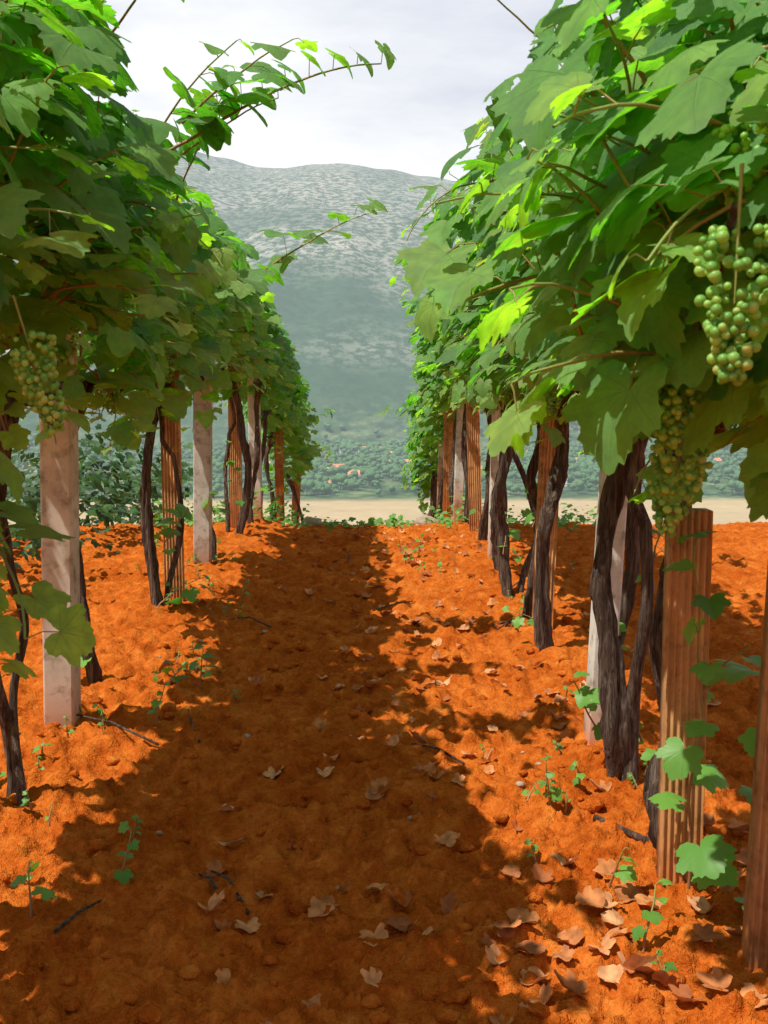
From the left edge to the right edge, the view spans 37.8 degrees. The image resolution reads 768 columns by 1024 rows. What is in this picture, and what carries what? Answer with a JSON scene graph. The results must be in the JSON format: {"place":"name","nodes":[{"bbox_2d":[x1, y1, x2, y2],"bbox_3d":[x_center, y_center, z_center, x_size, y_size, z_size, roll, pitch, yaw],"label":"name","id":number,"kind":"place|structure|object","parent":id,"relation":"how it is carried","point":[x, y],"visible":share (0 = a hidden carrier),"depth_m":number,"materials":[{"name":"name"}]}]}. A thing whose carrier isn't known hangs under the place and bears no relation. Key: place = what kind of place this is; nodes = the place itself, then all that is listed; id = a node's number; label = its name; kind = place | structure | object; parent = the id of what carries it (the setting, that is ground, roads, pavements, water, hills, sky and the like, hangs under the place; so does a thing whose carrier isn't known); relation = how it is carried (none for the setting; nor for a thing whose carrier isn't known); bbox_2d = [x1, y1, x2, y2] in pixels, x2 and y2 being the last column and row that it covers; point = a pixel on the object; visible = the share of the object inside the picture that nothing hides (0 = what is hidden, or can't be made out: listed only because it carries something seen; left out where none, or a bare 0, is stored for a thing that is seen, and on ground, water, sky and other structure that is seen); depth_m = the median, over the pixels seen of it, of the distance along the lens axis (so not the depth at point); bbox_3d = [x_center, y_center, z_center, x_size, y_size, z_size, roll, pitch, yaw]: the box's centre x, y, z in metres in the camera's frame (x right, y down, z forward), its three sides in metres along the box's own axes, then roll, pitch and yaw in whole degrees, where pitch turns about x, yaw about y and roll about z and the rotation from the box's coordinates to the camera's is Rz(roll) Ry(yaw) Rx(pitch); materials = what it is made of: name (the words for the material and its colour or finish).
{"place":"outdoors","nodes":[
{"label":"outdoors","id":0,"kind":"place"},
{"bbox_2d":[78,0,639,181],"label":"sky","id":1,"kind":"structure","parent":0,"point":[411,117],"materials":[{"name":"white"}]},
{"bbox_2d":[0,147,767,1023],"bbox_3d":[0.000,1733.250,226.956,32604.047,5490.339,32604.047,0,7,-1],"label":"ground","id":2,"kind":"structure","parent":0,"point":[340,309],"depth_m":3.97,"materials":[{"name":"orange soil"}]},
{"bbox_2d":[0,390,28,806],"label":"vine trunk","id":3,"kind":"object","parent":2,"relation":"on","point":[16,781],"visible":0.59,"depth_m":3.52,"materials":[{"name":"brown plant"}]},
{"bbox_2d":[39,328,80,726],"bbox_3d":[-1.195,0.119,4.148,0.179,1.881,0.176,0,7,-1],"label":"concrete post","id":4,"kind":"object","parent":2,"relation":"on","point":[59,492],"visible":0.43,"depth_m":4.10,"materials":[{"name":"grey concrete"}]},
{"bbox_2d":[78,385,102,684],"bbox_3d":[-1.280,0.124,4.785,0.167,1.350,0.078,0,7,-1],"label":"vine trunk","id":5,"kind":"object","parent":2,"relation":"on","point":[93,671],"visible":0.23,"depth_m":4.83,"materials":[{"name":"brown plant"}]},
{"bbox_2d":[2,419,224,570],"bbox_3d":[-2.909,0.428,10.287,2.292,3.214,14.146,0,7,-1],"label":"scrub hedge","id":6,"kind":"object","parent":2,"relation":"on","point":[105,509],"visible":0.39,"depth_m":9.79,"materials":[{"name":"green plant"}]},
{"bbox_2d":[139,383,183,606],"bbox_3d":[-1.238,-0.105,6.203,0.142,1.350,0.244,6,10,39],"label":"vine trunk","id":7,"kind":"object","parent":2,"relation":"on","point":[148,540],"visible":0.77,"depth_m":6.16,"materials":[{"name":"brown plant"}]},
{"bbox_2d":[161,341,184,600],"bbox_3d":[-1.200,-0.133,6.357,0.118,1.787,0.126,0,7,-1],"label":"fluted post","id":8,"kind":"object","parent":2,"relation":"on","point":[172,436],"visible":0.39,"depth_m":6.33,"materials":[{"name":"wood"}]},
{"bbox_2d":[0,0,396,679],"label":"vine canopy","id":9,"kind":"object","parent":2,"relation":"on","point":[124,252],"visible":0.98,"depth_m":2.81,"materials":[{"name":"green plant"}]},
{"bbox_2d":[8,295,292,478],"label":"grape bunches","id":10,"kind":"object","parent":9,"relation":"hanging from","point":[47,373],"visible":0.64,"depth_m":1.92,"materials":[{"name":"green food"}]},
{"bbox_2d":[193,350,211,564],"bbox_3d":[-1.229,-0.345,7.621,0.150,1.857,0.140,0,7,-1],"label":"concrete post","id":11,"kind":"object","parent":2,"relation":"on","point":[202,488],"visible":0.43,"depth_m":7.59,"materials":[{"name":"grey concrete"}]},
{"bbox_2d":[212,526,216,559],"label":"vine trunk","id":12,"kind":"object","parent":2,"relation":"on","point":[214,545],"visible":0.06,"depth_m":7.84,"materials":[{"name":"brown plant"}]},
{"bbox_2d":[228,360,241,527],"bbox_3d":[-1.256,-0.494,9.476,0.124,1.808,0.121,0,7,-1],"label":"fluted post","id":13,"kind":"object","parent":2,"relation":"on","point":[235,489],"visible":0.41,"depth_m":9.48,"materials":[{"name":"wood"}]},
{"bbox_2d":[223,381,251,533],"bbox_3d":[-1.204,-0.408,9.009,0.290,1.368,0.152,5,9,32],"label":"vine trunk","id":14,"kind":"object","parent":2,"relation":"on","point":[246,499],"visible":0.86,"depth_m":9.00,"materials":[{"name":"brown plant"}]},
{"bbox_2d":[247,384,261,522],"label":"vine trunk","id":15,"kind":"object","parent":2,"relation":"on","point":[257,444],"visible":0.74,"depth_m":10.53,"materials":[{"name":"brown plant"}]},
{"bbox_2d":[247,375,262,519],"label":"concrete post","id":16,"kind":"object","parent":2,"relation":"on","point":[251,430],"visible":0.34,"depth_m":10.98,"materials":[{"name":"grey concrete"}]},
{"bbox_2d":[261,416,266,518],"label":"vine trunk","id":17,"kind":"object","parent":2,"relation":"on","point":[263,444],"visible":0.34,"depth_m":11.83,"materials":[{"name":"brown plant"}]},
{"bbox_2d":[264,436,275,520],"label":"vine trunk","id":18,"kind":"object","parent":2,"relation":"on","point":[266,463],"visible":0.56,"depth_m":13.60,"materials":[{"name":"brown plant"}]},
{"bbox_2d":[274,426,284,523],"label":"fluted post","id":19,"kind":"object","parent":2,"relation":"on","point":[279,474],"visible":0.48,"depth_m":13.74,"materials":[{"name":"wood"}]},
{"bbox_2d":[291,457,300,524],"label":"concrete post","id":20,"kind":"object","parent":2,"relation":"on","point":[298,490],"visible":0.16,"depth_m":15.67,"materials":[{"name":"grey concrete"}]},
{"bbox_2d":[289,480,303,524],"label":"vine trunk","id":21,"kind":"object","parent":2,"relation":"on","point":[293,490],"visible":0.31,"depth_m":15.31,"materials":[{"name":"brown plant"}]},
{"bbox_2d":[156,515,540,903],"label":"field stones","id":22,"kind":"object","parent":2,"relation":"on","point":[420,519],"visible":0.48,"depth_m":10.94,"materials":[{"name":"stone"}]},
{"bbox_2d":[348,471,362,479],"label":"house","id":23,"kind":"structure","parent":2,"relation":"on","point":[359,474],"depth_m":1480.15,"materials":[{"name":"white"}]},
{"bbox_2d":[264,494,464,518],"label":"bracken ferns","id":24,"kind":"object","parent":2,"relation":"on","point":[270,506],"visible":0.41,"depth_m":11.61,"materials":[{"name":"green plant"}]},
{"bbox_2d":[11,421,747,496],"bbox_3d":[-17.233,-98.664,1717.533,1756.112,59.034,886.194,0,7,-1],"label":"valley trees","id":25,"kind":"object","parent":2,"relation":"on","point":[585,467],"visible":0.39,"depth_m":1560.62,"materials":[{"name":"green plant"}]},
{"bbox_2d":[0,422,760,971],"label":"weeds","id":26,"kind":"object","parent":2,"relation":"on","point":[708,860],"visible":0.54,"depth_m":2.88,"materials":[{"name":"green plant"}]},
{"bbox_2d":[0,528,767,1023],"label":"soil clods","id":27,"kind":"object","parent":2,"relation":"on","point":[154,1014],"visible":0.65,"depth_m":3.20,"materials":[{"name":"orange soil"}]},
{"bbox_2d":[53,522,767,1023],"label":"dry leaf litter","id":28,"kind":"object","parent":2,"relation":"on","point":[625,894],"visible":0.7,"depth_m":2.86,"materials":[{"name":"brown plant"}]},
{"bbox_2d":[427,473,436,517],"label":"vine trunk","id":29,"kind":"object","parent":2,"relation":"on","point":[433,494],"visible":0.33,"depth_m":15.02,"materials":[{"name":"brown plant"}]},
{"bbox_2d":[436,426,443,517],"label":"concrete post","id":30,"kind":"object","parent":2,"relation":"on","point":[440,456],"visible":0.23,"depth_m":14.08,"materials":[{"name":"grey concrete"}]},
{"bbox_2d":[437,465,442,515],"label":"vine trunk","id":31,"kind":"object","parent":2,"relation":"on","point":[440,497],"visible":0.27,"depth_m":13.25,"materials":[{"name":"brown plant"}]},
{"bbox_2d":[443,400,453,520],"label":"fluted post","id":32,"kind":"object","parent":2,"relation":"on","point":[448,443],"visible":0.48,"depth_m":12.10,"materials":[{"name":"wood"}]},
{"bbox_2d":[448,411,456,513],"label":"vine trunk","id":33,"kind":"object","parent":2,"relation":"on","point":[451,486],"visible":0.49,"depth_m":11.61,"materials":[{"name":"brown plant"}]},
{"bbox_2d":[453,403,463,521],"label":"concrete post","id":34,"kind":"object","parent":2,"relation":"on","point":[458,486],"visible":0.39,"depth_m":11.03,"materials":[{"name":"grey concrete"}]},
{"bbox_2d":[461,404,468,523],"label":"vine trunk","id":35,"kind":"object","parent":2,"relation":"on","point":[464,458],"visible":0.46,"depth_m":10.03,"materials":[{"name":"brown plant"}]},
{"bbox_2d":[465,377,481,531],"bbox_3d":[0.744,-0.509,9.293,0.168,1.834,0.090,0,7,-1],"label":"fluted post","id":36,"kind":"object","parent":2,"relation":"on","point":[474,461],"visible":0.5,"depth_m":9.28,"materials":[{"name":"wood"}]},
{"bbox_2d":[478,407,491,540],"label":"vine trunk","id":37,"kind":"object","parent":2,"relation":"on","point":[483,530],"visible":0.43,"depth_m":8.61,"materials":[{"name":"brown plant"}]},
{"bbox_2d":[487,403,500,557],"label":"concrete post","id":38,"kind":"object","parent":2,"relation":"on","point":[494,463],"visible":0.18,"depth_m":7.71,"materials":[{"name":"grey concrete"}]},
{"bbox_2d":[489,401,507,570],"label":"vine trunk","id":39,"kind":"object","parent":2,"relation":"on","point":[493,536],"visible":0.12,"depth_m":7.29,"materials":[{"name":"brown plant"}]},
{"bbox_2d":[492,395,534,597],"bbox_3d":[0.773,-0.093,6.595,0.329,1.326,0.124,-4,9,-30],"label":"vine trunk","id":40,"kind":"object","parent":2,"relation":"on","point":[505,575],"visible":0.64,"depth_m":6.60,"materials":[{"name":"brown plant"}]},
{"bbox_2d":[522,423,539,619],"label":"vine trunk","id":41,"kind":"object","parent":2,"relation":"on","point":[532,470],"visible":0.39,"depth_m":5.88,"materials":[{"name":"brown plant"}]},
{"bbox_2d":[531,409,558,628],"bbox_3d":[0.842,-0.016,5.789,0.160,1.763,0.112,0,7,-1],"label":"fluted post","id":42,"kind":"object","parent":2,"relation":"on","point":[547,450],"visible":0.17,"depth_m":5.77,"materials":[{"name":"wood"}]},
{"bbox_2d":[533,402,568,652],"bbox_3d":[0.790,0.060,5.283,0.165,1.283,0.134,0,7,-1],"label":"vine trunk","id":43,"kind":"object","parent":2,"relation":"on","point":[555,485],"visible":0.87,"depth_m":5.26,"materials":[{"name":"brown plant"}]},
{"bbox_2d":[371,0,767,521],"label":"vine canopy","id":44,"kind":"object","parent":2,"relation":"on","point":[566,266],"visible":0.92,"depth_m":1.57,"materials":[{"name":"green plant"}]},
{"bbox_2d":[418,64,767,537],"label":"grape bunches","id":45,"kind":"object","parent":44,"relation":"hanging from","point":[735,357],"visible":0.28,"depth_m":1.27,"materials":[{"name":"green food"}]},
{"bbox_2d":[583,469,627,744],"bbox_3d":[0.811,0.185,4.057,0.163,1.789,0.113,0,7,-1],"label":"concrete post","id":46,"kind":"object","parent":2,"relation":"on","point":[616,572],"visible":0.23,"depth_m":4.04,"materials":[{"name":"grey concrete"}]},
{"bbox_2d":[589,437,652,785],"bbox_3d":[0.778,0.239,3.612,0.219,1.425,0.151,4,8,28],"label":"vine trunk","id":47,"kind":"object","parent":2,"relation":"on","point":[619,700],"visible":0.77,"depth_m":3.61,"materials":[{"name":"brown plant"}]},
{"bbox_2d":[619,454,644,644],"bbox_3d":[0.862,0.220,4.199,0.149,1.337,0.191,-5,9,-32],"label":"vine trunk","id":48,"kind":"object","parent":2,"relation":"on","point":[632,561],"visible":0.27,"depth_m":4.18,"materials":[{"name":"brown plant"}]},
{"bbox_2d":[643,448,692,850],"bbox_3d":[0.828,0.375,3.067,0.210,1.359,0.172,0,7,-1],"label":"vine trunk","id":49,"kind":"object","parent":2,"relation":"on","point":[651,781],"visible":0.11,"depth_m":3.09,"materials":[{"name":"brown plant"}]},
{"bbox_2d":[656,508,712,887],"bbox_3d":[0.781,0.611,2.937,0.116,1.254,0.073,0,7,-1],"label":"fluted post","id":50,"kind":"object","parent":2,"relation":"on","point":[680,699],"visible":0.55,"depth_m":2.89,"materials":[{"name":"wood"}]},
{"bbox_2d":[713,457,722,463],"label":"house","id":51,"kind":"structure","parent":2,"relation":"on","point":[719,460],"depth_m":1702.23,"materials":[{"name":"white"}]},
{"bbox_2d":[741,566,767,970],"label":"fluted post","id":52,"kind":"object","parent":2,"relation":"on","point":[754,944],"visible":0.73,"depth_m":2.51,"materials":[{"name":"wood"}]}
]}

